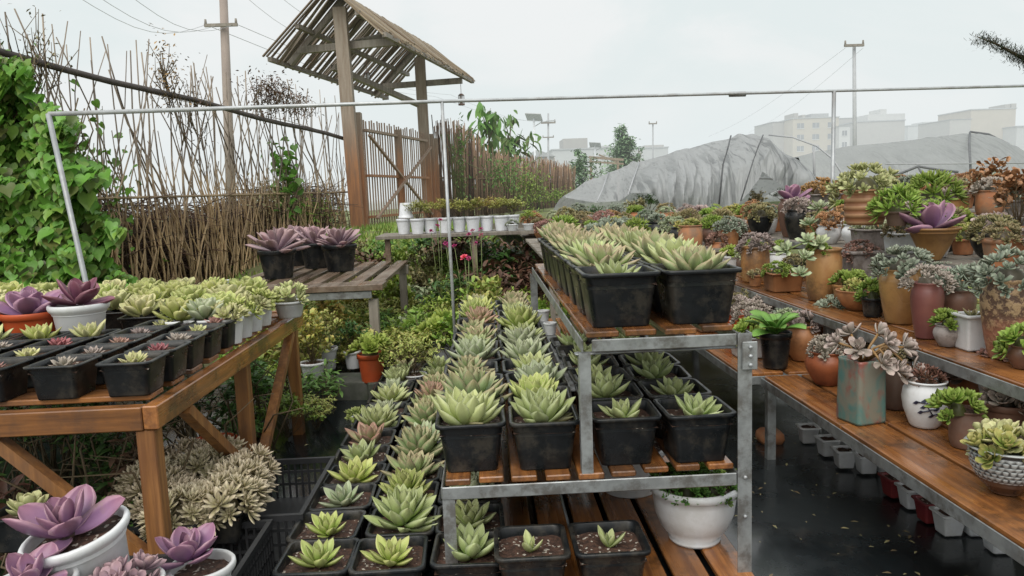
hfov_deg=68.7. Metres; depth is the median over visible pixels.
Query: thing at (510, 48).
sky
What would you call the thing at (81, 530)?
potted succulent
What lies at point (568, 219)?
potted shrublet
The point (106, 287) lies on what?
potted rosette
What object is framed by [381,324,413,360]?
shrub
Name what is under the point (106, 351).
potted rosette
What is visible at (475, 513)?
potted echeveria
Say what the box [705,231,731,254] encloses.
potted sedum
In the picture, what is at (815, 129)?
building
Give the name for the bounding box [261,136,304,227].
climbing vine
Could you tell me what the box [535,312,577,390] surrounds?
metal strip
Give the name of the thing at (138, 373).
potted rosette
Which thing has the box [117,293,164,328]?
potted rosette
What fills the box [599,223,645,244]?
potted echeveria
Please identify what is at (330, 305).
shrub
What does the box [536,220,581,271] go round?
potted echeveria
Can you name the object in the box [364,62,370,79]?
lantern
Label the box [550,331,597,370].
potted echeveria
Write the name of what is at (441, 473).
potted echeveria
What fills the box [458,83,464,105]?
lantern
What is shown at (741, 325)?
potted sedum
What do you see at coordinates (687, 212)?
potted shrublet
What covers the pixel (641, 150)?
tree
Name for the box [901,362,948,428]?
potted succulent
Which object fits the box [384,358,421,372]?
potted echeveria
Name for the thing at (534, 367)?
potted echeveria
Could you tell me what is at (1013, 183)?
potted succulent
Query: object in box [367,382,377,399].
concrete block
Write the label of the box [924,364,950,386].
potted succulent
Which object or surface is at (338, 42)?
roofed gate
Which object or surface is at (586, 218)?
potted sedum
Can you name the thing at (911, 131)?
building
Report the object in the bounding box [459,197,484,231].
potted succulent
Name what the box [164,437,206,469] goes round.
potted succulent
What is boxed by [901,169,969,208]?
potted succulent
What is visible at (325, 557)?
potted echeveria
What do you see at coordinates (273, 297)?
potted succulent
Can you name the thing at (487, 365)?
potted echeveria
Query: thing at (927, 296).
potted succulent
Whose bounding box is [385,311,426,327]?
shrub
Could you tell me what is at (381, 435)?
potted echeveria
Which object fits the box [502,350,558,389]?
potted echeveria
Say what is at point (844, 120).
building
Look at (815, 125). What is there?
window
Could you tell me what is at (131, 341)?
potted rosette
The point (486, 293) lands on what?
shrub
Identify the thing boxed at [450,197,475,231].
potted succulent
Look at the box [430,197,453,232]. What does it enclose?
potted succulent
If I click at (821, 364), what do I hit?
potted succulent
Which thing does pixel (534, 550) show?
potted seedling
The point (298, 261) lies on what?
potted succulent
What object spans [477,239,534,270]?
shrub
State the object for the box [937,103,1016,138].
building
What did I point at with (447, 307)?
shrub
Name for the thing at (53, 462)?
shrub
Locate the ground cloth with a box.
[0,345,1023,575]
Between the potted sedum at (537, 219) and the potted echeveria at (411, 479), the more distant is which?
the potted sedum at (537, 219)
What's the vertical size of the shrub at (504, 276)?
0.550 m
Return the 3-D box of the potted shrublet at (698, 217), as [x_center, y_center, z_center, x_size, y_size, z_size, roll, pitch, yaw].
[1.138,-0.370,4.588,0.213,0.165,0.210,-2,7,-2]
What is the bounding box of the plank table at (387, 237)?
[375,228,548,315]
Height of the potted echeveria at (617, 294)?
0.152 m
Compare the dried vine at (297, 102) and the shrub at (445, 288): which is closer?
the shrub at (445, 288)
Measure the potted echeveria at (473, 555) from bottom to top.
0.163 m
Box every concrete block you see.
[305,375,335,408]
[335,372,367,400]
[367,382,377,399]
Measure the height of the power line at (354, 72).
1.904 m
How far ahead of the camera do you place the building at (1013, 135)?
187.21 m
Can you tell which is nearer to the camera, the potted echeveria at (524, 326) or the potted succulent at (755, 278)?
the potted echeveria at (524, 326)
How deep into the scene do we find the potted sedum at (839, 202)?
4.11 m
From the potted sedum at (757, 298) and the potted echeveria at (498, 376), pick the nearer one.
the potted echeveria at (498, 376)
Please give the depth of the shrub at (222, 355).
3.54 m
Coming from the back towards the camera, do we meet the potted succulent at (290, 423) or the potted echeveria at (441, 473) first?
the potted succulent at (290, 423)
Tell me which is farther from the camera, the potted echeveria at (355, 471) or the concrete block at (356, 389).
the concrete block at (356, 389)
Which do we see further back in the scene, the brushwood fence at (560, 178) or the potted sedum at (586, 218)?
the brushwood fence at (560, 178)
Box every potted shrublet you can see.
[545,214,583,229]
[624,216,651,231]
[668,211,685,223]
[678,208,699,218]
[689,215,703,222]
[700,214,722,242]
[707,208,734,220]
[907,197,959,257]
[949,207,966,250]
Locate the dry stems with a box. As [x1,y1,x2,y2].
[0,349,303,569]
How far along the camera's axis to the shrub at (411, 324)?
4.17 m
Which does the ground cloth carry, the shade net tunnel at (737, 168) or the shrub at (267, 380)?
the shrub at (267, 380)
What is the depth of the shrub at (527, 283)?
5.44 m
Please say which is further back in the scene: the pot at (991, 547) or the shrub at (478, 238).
the shrub at (478, 238)
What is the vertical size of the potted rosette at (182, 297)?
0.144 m
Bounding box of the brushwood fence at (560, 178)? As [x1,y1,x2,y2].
[431,115,575,216]
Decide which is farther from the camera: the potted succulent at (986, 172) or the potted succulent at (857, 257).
the potted succulent at (986, 172)
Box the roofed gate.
[262,0,474,228]
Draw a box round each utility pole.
[204,0,237,201]
[541,113,555,159]
[649,121,656,157]
[844,40,863,145]
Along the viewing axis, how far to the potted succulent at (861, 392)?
1.94 m
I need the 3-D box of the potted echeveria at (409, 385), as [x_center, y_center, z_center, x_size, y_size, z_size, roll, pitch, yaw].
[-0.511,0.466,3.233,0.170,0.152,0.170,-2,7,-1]
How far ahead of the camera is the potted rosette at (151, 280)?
2.80 m
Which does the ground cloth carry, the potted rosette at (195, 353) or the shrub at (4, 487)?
the shrub at (4, 487)
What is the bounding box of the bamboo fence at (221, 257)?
[0,8,349,284]
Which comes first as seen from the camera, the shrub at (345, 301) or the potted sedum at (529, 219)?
the shrub at (345, 301)
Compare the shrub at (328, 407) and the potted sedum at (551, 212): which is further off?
the potted sedum at (551, 212)
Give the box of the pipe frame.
[45,84,1023,438]
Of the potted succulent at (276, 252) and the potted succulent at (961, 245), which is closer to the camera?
the potted succulent at (961, 245)
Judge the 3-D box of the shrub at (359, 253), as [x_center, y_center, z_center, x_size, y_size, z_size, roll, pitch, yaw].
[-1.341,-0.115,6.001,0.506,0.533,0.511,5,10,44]
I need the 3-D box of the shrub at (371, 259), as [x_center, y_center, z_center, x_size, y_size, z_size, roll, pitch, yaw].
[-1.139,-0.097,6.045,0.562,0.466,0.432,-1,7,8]
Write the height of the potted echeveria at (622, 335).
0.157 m
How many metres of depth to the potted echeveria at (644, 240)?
2.07 m
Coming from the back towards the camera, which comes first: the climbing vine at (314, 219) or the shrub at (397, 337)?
the climbing vine at (314, 219)
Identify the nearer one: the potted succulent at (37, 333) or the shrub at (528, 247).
the potted succulent at (37, 333)
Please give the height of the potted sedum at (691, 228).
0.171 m
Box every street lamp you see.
[525,113,554,168]
[589,142,605,175]
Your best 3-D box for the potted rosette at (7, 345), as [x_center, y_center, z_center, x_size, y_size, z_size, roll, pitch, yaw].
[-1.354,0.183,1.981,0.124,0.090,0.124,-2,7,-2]
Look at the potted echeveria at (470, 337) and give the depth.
2.59 m
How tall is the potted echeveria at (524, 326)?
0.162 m
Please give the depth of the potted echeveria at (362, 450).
2.39 m
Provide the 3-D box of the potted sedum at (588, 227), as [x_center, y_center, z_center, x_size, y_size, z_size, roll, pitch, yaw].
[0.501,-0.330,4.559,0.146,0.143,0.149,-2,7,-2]
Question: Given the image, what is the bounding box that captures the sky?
[0,0,1023,208]
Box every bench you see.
[224,260,408,382]
[519,234,857,361]
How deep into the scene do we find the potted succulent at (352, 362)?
3.74 m
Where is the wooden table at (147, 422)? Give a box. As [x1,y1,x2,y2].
[0,311,304,555]
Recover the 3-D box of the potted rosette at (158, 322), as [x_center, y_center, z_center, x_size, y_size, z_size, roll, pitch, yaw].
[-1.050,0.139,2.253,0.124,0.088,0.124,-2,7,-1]
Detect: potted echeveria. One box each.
[272,537,359,575]
[286,510,365,543]
[308,480,376,538]
[322,455,386,511]
[333,438,390,464]
[340,422,396,463]
[348,534,428,575]
[350,402,403,451]
[360,398,407,434]
[363,483,441,573]
[367,382,412,403]
[372,377,414,391]
[372,468,439,509]
[378,364,416,392]
[380,450,444,501]
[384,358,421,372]
[390,424,443,482]
[394,420,440,443]
[401,397,436,428]
[404,394,436,414]
[411,380,442,401]
[413,371,444,390]
[418,365,444,379]
[419,354,450,371]
[430,386,505,472]
[430,522,500,575]
[433,362,512,404]
[435,499,504,533]
[438,472,500,505]
[439,462,444,481]
[443,354,498,375]
[443,366,502,389]
[446,335,501,367]
[450,333,498,351]
[452,322,497,342]
[454,317,496,332]
[457,305,498,324]
[458,293,491,307]
[458,298,495,318]
[459,295,499,311]
[494,304,541,331]
[495,290,528,305]
[496,297,530,311]
[497,301,532,316]
[497,326,546,349]
[498,304,537,323]
[499,321,545,339]
[499,337,552,359]
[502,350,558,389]
[505,359,566,387]
[508,372,571,405]
[508,387,579,470]
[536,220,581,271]
[540,226,576,275]
[544,225,591,281]
[548,229,608,288]
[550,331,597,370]
[553,231,617,295]
[556,342,608,358]
[560,238,623,304]
[562,348,618,404]
[566,243,643,315]
[568,363,632,412]
[575,258,660,327]
[575,370,643,440]
[587,222,615,232]
[591,224,631,234]
[592,397,661,465]
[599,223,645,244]
[601,332,647,354]
[609,226,643,245]
[610,353,633,367]
[618,352,680,370]
[619,227,670,252]
[623,229,683,259]
[626,358,691,391]
[636,237,702,311]
[638,375,711,437]
[650,244,741,324]
[653,392,736,462]
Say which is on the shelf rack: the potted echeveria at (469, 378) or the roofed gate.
the potted echeveria at (469, 378)
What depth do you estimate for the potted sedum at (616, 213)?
6.09 m
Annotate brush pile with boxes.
[97,174,363,283]
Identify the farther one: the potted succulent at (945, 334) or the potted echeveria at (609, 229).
the potted echeveria at (609, 229)
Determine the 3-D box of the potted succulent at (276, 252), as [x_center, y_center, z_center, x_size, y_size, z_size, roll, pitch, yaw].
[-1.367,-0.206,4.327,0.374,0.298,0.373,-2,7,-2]
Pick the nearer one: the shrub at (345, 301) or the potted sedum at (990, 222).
the potted sedum at (990, 222)
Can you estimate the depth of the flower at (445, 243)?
4.94 m
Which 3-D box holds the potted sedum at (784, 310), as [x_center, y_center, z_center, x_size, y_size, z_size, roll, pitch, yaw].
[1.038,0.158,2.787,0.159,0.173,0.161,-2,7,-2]
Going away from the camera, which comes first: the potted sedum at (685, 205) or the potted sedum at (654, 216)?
the potted sedum at (654, 216)
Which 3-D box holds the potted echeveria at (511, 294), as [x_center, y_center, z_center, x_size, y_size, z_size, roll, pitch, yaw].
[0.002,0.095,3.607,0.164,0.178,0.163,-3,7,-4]
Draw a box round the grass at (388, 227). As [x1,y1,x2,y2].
[196,220,541,362]
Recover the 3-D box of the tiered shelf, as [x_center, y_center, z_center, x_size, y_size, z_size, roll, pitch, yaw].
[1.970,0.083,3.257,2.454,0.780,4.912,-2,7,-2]
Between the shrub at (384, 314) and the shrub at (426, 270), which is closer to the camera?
the shrub at (384, 314)
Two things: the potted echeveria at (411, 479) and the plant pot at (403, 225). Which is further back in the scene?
the plant pot at (403, 225)
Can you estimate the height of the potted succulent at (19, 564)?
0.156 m
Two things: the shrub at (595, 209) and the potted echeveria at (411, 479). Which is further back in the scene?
the shrub at (595, 209)
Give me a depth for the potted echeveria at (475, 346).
2.40 m
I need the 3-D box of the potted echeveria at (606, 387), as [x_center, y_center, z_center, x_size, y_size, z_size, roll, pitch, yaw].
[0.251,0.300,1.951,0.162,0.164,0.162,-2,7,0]
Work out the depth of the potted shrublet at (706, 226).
4.30 m
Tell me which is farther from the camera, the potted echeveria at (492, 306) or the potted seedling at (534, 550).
the potted echeveria at (492, 306)
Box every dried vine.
[0,3,78,93]
[0,39,73,102]
[146,23,191,119]
[161,53,223,160]
[230,66,310,121]
[273,90,323,123]
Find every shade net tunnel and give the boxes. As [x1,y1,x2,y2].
[552,134,841,215]
[760,131,1023,201]
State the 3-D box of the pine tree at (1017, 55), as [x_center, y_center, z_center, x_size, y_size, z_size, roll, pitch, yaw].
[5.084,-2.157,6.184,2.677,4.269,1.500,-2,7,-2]
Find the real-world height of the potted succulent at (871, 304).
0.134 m
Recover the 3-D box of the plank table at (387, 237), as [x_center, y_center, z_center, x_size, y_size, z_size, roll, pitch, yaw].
[-0.358,-0.096,5.793,1.280,0.680,0.500,-2,7,-2]
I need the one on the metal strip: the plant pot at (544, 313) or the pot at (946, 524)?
the plant pot at (544, 313)
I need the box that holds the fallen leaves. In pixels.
[297,398,919,575]
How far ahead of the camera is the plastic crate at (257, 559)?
1.84 m
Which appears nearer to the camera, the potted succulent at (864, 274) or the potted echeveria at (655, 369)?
the potted echeveria at (655, 369)
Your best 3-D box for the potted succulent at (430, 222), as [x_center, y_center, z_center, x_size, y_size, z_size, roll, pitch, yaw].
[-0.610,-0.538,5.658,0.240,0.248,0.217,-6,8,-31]
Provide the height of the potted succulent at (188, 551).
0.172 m
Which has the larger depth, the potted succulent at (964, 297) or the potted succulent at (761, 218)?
the potted succulent at (761, 218)
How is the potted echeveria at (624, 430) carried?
on the shelf rack
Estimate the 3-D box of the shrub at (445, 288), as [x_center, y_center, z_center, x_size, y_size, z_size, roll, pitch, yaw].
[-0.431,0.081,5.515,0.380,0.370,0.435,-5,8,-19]
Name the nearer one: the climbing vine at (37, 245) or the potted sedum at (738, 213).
the climbing vine at (37, 245)
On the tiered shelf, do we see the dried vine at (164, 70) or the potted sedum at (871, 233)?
the potted sedum at (871, 233)
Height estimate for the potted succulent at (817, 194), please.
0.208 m
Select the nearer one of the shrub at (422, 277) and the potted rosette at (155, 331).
the potted rosette at (155, 331)
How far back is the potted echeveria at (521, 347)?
2.41 m
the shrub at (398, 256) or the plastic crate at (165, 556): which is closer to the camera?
the plastic crate at (165, 556)
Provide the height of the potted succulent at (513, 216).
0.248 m
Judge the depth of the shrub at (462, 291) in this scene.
4.93 m
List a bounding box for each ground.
[103,198,421,218]
[153,201,982,367]
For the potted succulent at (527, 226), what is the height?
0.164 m
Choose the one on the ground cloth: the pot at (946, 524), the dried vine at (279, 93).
the pot at (946, 524)
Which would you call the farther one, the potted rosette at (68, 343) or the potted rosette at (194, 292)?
the potted rosette at (194, 292)
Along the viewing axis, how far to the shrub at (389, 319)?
4.40 m
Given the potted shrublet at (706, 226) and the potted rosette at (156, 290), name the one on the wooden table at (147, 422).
the potted rosette at (156, 290)
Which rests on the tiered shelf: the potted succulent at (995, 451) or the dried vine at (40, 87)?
the potted succulent at (995, 451)
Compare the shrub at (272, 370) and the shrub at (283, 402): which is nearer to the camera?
the shrub at (283, 402)
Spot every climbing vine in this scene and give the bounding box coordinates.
[0,53,137,288]
[58,79,167,269]
[232,168,294,219]
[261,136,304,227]
[277,190,347,227]
[440,113,473,214]
[465,144,540,198]
[501,159,557,211]
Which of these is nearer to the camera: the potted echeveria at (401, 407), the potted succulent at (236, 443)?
the potted succulent at (236, 443)
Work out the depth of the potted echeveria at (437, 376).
3.24 m
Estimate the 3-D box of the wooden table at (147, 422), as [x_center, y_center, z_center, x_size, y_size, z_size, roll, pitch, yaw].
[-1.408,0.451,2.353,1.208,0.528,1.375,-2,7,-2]
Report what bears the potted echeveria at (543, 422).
on the shelf rack
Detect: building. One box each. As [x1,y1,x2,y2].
[521,150,554,179]
[546,138,613,192]
[631,145,668,161]
[754,121,783,151]
[782,113,839,156]
[835,126,849,148]
[839,109,905,145]
[839,118,852,123]
[904,122,929,140]
[918,118,971,138]
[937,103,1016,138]
[1002,126,1023,149]
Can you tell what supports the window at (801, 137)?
in the building at (815, 129)
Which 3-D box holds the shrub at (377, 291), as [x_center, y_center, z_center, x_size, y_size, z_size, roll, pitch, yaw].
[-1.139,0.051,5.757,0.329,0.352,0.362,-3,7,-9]
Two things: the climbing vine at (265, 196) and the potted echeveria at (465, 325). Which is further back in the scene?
the climbing vine at (265, 196)
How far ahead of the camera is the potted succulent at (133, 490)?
1.94 m
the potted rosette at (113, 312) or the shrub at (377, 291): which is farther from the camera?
the shrub at (377, 291)
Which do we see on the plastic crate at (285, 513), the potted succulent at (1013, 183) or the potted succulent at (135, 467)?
the potted succulent at (135, 467)
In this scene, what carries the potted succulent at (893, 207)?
on the tiered shelf
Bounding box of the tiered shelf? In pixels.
[647,206,1023,565]
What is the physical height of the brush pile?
1.362 m
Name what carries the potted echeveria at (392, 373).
on the ground cloth
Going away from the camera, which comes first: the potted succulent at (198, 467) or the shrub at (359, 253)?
the potted succulent at (198, 467)
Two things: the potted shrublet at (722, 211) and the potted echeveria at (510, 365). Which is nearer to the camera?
the potted echeveria at (510, 365)
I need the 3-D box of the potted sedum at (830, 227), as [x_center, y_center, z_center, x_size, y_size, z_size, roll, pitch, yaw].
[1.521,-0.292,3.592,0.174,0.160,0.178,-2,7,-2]
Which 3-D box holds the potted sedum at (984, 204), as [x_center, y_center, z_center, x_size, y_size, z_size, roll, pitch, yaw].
[2.115,-0.408,3.297,0.162,0.168,0.159,-8,9,-40]
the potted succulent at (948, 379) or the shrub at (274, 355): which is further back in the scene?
the shrub at (274, 355)
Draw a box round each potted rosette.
[0,280,23,292]
[0,293,6,302]
[0,339,33,353]
[0,346,65,387]
[0,357,33,401]
[22,281,57,291]
[23,354,101,400]
[24,336,92,351]
[56,343,127,384]
[86,334,151,350]
[92,281,118,299]
[94,288,129,329]
[95,350,169,396]
[102,279,128,290]
[109,326,169,339]
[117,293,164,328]
[119,280,157,295]
[124,341,191,381]
[133,319,184,332]
[134,286,166,310]
[136,277,160,285]
[147,331,207,368]
[153,280,192,297]
[157,294,195,318]
[163,284,207,300]
[166,277,199,284]
[168,323,225,357]
[188,316,236,348]
[193,279,226,292]
[199,277,230,284]
[203,284,247,297]
[203,290,240,311]
[230,275,268,299]
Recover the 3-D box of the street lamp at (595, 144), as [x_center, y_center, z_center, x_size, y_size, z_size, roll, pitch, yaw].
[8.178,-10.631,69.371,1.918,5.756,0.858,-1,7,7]
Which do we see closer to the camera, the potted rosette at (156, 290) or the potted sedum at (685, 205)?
the potted rosette at (156, 290)
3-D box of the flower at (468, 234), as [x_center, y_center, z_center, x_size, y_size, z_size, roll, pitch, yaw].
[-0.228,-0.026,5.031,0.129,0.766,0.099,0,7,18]
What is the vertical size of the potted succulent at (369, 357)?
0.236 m
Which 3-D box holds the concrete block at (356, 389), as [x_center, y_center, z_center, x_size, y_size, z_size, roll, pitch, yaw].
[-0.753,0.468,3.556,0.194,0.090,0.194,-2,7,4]
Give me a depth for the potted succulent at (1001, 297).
1.81 m
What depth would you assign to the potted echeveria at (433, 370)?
3.38 m
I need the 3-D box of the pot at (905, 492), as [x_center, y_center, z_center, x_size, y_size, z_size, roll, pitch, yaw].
[1.129,0.587,2.114,0.072,0.058,0.072,-2,7,-1]
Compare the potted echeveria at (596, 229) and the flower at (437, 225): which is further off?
the flower at (437, 225)
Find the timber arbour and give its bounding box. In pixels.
[589,154,623,179]
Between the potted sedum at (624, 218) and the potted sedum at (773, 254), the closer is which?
the potted sedum at (773, 254)
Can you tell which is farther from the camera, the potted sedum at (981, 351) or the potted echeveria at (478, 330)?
the potted echeveria at (478, 330)
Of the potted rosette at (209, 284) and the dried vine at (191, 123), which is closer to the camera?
the potted rosette at (209, 284)
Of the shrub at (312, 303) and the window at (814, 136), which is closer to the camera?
the shrub at (312, 303)
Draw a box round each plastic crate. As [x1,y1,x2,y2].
[127,456,335,564]
[127,519,274,575]
[129,554,173,571]
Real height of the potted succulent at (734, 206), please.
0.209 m
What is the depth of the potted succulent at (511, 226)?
5.51 m
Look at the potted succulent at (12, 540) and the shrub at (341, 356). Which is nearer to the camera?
the potted succulent at (12, 540)
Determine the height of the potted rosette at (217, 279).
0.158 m
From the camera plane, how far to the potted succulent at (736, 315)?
2.86 m
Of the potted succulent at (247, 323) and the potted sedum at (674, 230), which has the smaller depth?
the potted succulent at (247, 323)
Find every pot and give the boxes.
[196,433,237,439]
[396,219,409,234]
[398,203,412,218]
[537,309,549,321]
[543,321,556,334]
[593,440,664,498]
[795,423,820,443]
[813,434,841,456]
[830,445,857,467]
[852,450,877,473]
[877,472,899,497]
[894,482,917,508]
[911,494,934,523]
[929,506,963,536]
[963,526,978,535]
[983,539,1004,553]
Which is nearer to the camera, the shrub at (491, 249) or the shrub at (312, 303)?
the shrub at (312, 303)
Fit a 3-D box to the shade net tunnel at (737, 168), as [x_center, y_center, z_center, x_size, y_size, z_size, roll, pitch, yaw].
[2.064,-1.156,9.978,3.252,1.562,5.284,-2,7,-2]
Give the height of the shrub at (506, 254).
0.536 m
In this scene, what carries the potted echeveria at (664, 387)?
on the shelf rack
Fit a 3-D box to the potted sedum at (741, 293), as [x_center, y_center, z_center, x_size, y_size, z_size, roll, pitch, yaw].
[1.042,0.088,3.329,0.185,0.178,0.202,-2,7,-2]
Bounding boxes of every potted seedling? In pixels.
[494,523,570,575]
[568,520,650,575]
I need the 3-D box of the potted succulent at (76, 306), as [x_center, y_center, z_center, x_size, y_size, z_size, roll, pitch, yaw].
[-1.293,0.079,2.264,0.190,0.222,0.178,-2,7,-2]
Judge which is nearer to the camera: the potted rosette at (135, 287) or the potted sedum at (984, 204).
the potted rosette at (135, 287)
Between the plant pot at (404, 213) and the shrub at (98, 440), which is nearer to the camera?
the shrub at (98, 440)
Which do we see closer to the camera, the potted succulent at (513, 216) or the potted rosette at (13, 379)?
the potted rosette at (13, 379)
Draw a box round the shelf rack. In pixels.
[441,264,757,575]
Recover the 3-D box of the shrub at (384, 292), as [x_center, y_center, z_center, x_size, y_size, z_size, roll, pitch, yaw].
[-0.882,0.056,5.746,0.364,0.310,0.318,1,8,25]
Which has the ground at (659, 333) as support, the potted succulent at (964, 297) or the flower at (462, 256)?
the flower at (462, 256)
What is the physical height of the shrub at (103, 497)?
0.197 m
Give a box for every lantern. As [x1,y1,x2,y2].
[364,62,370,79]
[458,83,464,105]
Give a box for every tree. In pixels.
[465,102,515,204]
[485,110,541,192]
[561,148,604,193]
[599,123,643,173]
[635,146,644,161]
[969,30,1023,70]
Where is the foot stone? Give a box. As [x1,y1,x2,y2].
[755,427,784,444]
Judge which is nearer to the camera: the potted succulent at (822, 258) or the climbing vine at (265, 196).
the potted succulent at (822, 258)
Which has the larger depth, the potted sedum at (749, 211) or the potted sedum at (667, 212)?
the potted sedum at (667, 212)
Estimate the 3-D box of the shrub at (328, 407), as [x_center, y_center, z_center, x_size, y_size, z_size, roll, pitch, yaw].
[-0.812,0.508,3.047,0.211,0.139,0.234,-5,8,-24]
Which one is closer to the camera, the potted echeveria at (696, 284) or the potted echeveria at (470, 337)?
the potted echeveria at (696, 284)
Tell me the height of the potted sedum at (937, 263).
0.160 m
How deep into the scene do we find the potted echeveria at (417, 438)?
2.36 m
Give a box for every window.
[796,146,803,151]
[797,123,803,128]
[797,135,803,140]
[812,123,818,128]
[812,134,819,139]
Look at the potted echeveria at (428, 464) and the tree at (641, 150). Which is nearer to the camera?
the potted echeveria at (428, 464)
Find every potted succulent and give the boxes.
[0,286,62,332]
[0,324,23,339]
[0,490,50,552]
[2,484,129,575]
[4,542,79,575]
[9,322,70,343]
[41,277,114,330]
[59,319,120,342]
[89,549,168,575]
[111,455,199,513]
[119,464,196,520]
[130,476,205,536]
[135,482,218,541]
[152,296,198,325]
[154,522,235,575]
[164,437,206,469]
[169,446,230,478]
[169,478,226,530]
[179,469,271,544]
[180,297,223,322]
[185,434,247,464]
[200,455,278,512]
[208,300,250,343]
[212,443,281,502]
[224,295,264,337]
[231,292,270,331]
[245,227,310,279]
[248,287,284,325]
[263,280,309,318]
[279,395,304,428]
[282,225,309,265]
[294,224,328,268]
[298,308,335,377]
[315,307,345,370]
[316,226,360,271]
[332,316,371,368]
[343,405,364,425]
[346,332,392,383]
[379,334,450,383]
[402,199,430,233]
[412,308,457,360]
[418,201,444,232]
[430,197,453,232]
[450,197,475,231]
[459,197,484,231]
[474,196,499,230]
[481,195,517,230]
[501,197,525,229]
[504,219,518,230]
[519,209,538,230]
[568,202,589,216]
[648,462,736,548]
[718,203,738,215]
[727,294,750,330]
[729,299,771,328]
[734,231,775,281]
[741,202,777,233]
[744,309,806,368]
[746,268,761,286]
[760,260,805,291]
[773,199,842,300]
[777,184,811,236]
[786,309,822,360]
[801,176,842,205]
[805,333,850,385]
[824,322,924,425]
[825,162,903,224]
[841,239,883,277]
[842,269,878,281]
[852,276,882,316]
[864,181,928,225]
[867,244,936,324]
[882,349,918,410]
[897,263,959,338]
[899,200,965,260]
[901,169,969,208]
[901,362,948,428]
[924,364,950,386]
[924,386,988,449]
[926,307,960,346]
[935,263,983,321]
[951,307,985,350]
[952,222,980,254]
[960,418,1023,495]
[963,243,1023,359]
[964,213,1022,258]
[965,156,1012,213]
[978,387,1023,425]
[988,166,1023,250]
[991,321,1023,368]
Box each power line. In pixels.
[83,0,203,33]
[104,0,213,32]
[136,0,230,30]
[212,27,536,121]
[239,25,525,120]
[713,49,843,134]
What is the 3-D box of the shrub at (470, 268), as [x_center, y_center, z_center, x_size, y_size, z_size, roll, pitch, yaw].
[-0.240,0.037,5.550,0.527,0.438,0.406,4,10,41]
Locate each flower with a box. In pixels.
[429,218,441,300]
[443,241,449,270]
[452,244,470,297]
[460,254,467,293]
[466,227,482,289]
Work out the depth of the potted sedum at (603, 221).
4.00 m
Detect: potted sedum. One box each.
[520,210,542,225]
[530,217,547,235]
[533,219,552,237]
[546,210,559,219]
[554,206,578,216]
[574,214,593,228]
[576,210,594,217]
[583,220,597,228]
[584,222,600,231]
[593,209,614,220]
[593,215,624,229]
[603,209,620,219]
[611,216,631,223]
[617,211,633,218]
[624,204,638,217]
[629,205,644,215]
[635,208,655,225]
[647,213,669,233]
[655,202,676,211]
[657,206,674,223]
[658,215,684,234]
[669,220,684,238]
[677,203,698,211]
[677,217,702,245]
[692,205,707,215]
[698,207,716,216]
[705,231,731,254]
[712,215,747,244]
[719,244,737,265]
[728,218,749,239]
[731,288,756,304]
[731,316,764,357]
[734,203,744,218]
[734,245,747,272]
[740,199,760,232]
[744,294,775,311]
[765,205,777,233]
[769,239,792,269]
[773,307,810,328]
[775,218,780,230]
[780,196,817,238]
[782,253,805,267]
[799,211,831,239]
[808,210,844,243]
[813,294,850,354]
[826,268,863,304]
[828,199,843,208]
[828,204,843,239]
[835,277,869,310]
[841,221,865,245]
[848,218,889,249]
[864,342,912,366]
[880,181,901,199]
[880,213,915,253]
[898,174,914,185]
[921,264,963,280]
[931,261,970,284]
[942,176,971,208]
[942,187,970,208]
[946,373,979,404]
[951,171,972,181]
[955,206,975,231]
[960,178,973,207]
[969,176,1002,214]
[969,210,1011,231]
[976,221,1023,266]
[976,348,1008,392]
[994,190,1023,216]
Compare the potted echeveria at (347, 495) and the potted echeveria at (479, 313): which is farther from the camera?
the potted echeveria at (479, 313)
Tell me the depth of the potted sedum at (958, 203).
3.55 m
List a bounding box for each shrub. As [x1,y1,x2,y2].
[0,402,120,480]
[0,474,51,575]
[52,406,166,496]
[92,431,183,493]
[100,494,137,535]
[132,364,237,443]
[202,351,289,435]
[214,415,262,437]
[217,346,274,383]
[239,332,280,386]
[252,356,337,397]
[254,390,325,438]
[258,307,333,388]
[292,393,335,428]
[300,326,342,371]
[301,358,347,414]
[303,300,352,311]
[305,300,352,342]
[308,300,354,311]
[333,309,382,349]
[335,303,386,333]
[335,329,379,372]
[337,276,386,309]
[344,299,389,319]
[349,278,380,309]
[353,250,379,300]
[355,238,379,257]
[355,249,394,297]
[359,308,398,332]
[359,315,396,330]
[359,325,442,367]
[363,239,408,260]
[366,295,431,325]
[367,251,394,277]
[372,278,417,300]
[376,274,416,319]
[381,314,424,356]
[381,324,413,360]
[383,245,418,270]
[385,307,430,322]
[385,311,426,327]
[391,239,418,260]
[397,305,456,362]
[403,228,446,273]
[404,299,434,313]
[406,245,455,272]
[407,266,443,304]
[408,263,446,284]
[408,283,437,310]
[412,269,474,312]
[418,291,459,312]
[423,301,459,316]
[424,230,491,269]
[425,307,458,357]
[429,275,465,301]
[434,249,469,281]
[439,263,506,298]
[446,228,505,274]
[453,256,522,302]
[455,266,509,289]
[455,275,502,300]
[456,235,509,273]
[457,236,505,259]
[462,244,535,294]
[462,274,502,302]
[468,290,497,317]
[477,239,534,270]
[488,243,541,290]
[492,238,540,291]
[494,286,549,306]
[502,259,548,300]
[505,237,540,263]
[528,294,563,340]
[529,300,569,347]
[530,183,574,208]
[587,205,605,214]
[602,202,627,216]
[623,197,646,207]
[634,193,658,209]
[748,189,767,202]
[769,186,784,199]
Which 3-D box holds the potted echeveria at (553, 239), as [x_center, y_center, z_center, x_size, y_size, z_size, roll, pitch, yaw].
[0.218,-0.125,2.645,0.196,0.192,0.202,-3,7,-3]
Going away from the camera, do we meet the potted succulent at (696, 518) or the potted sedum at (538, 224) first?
the potted succulent at (696, 518)
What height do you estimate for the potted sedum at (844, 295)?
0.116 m

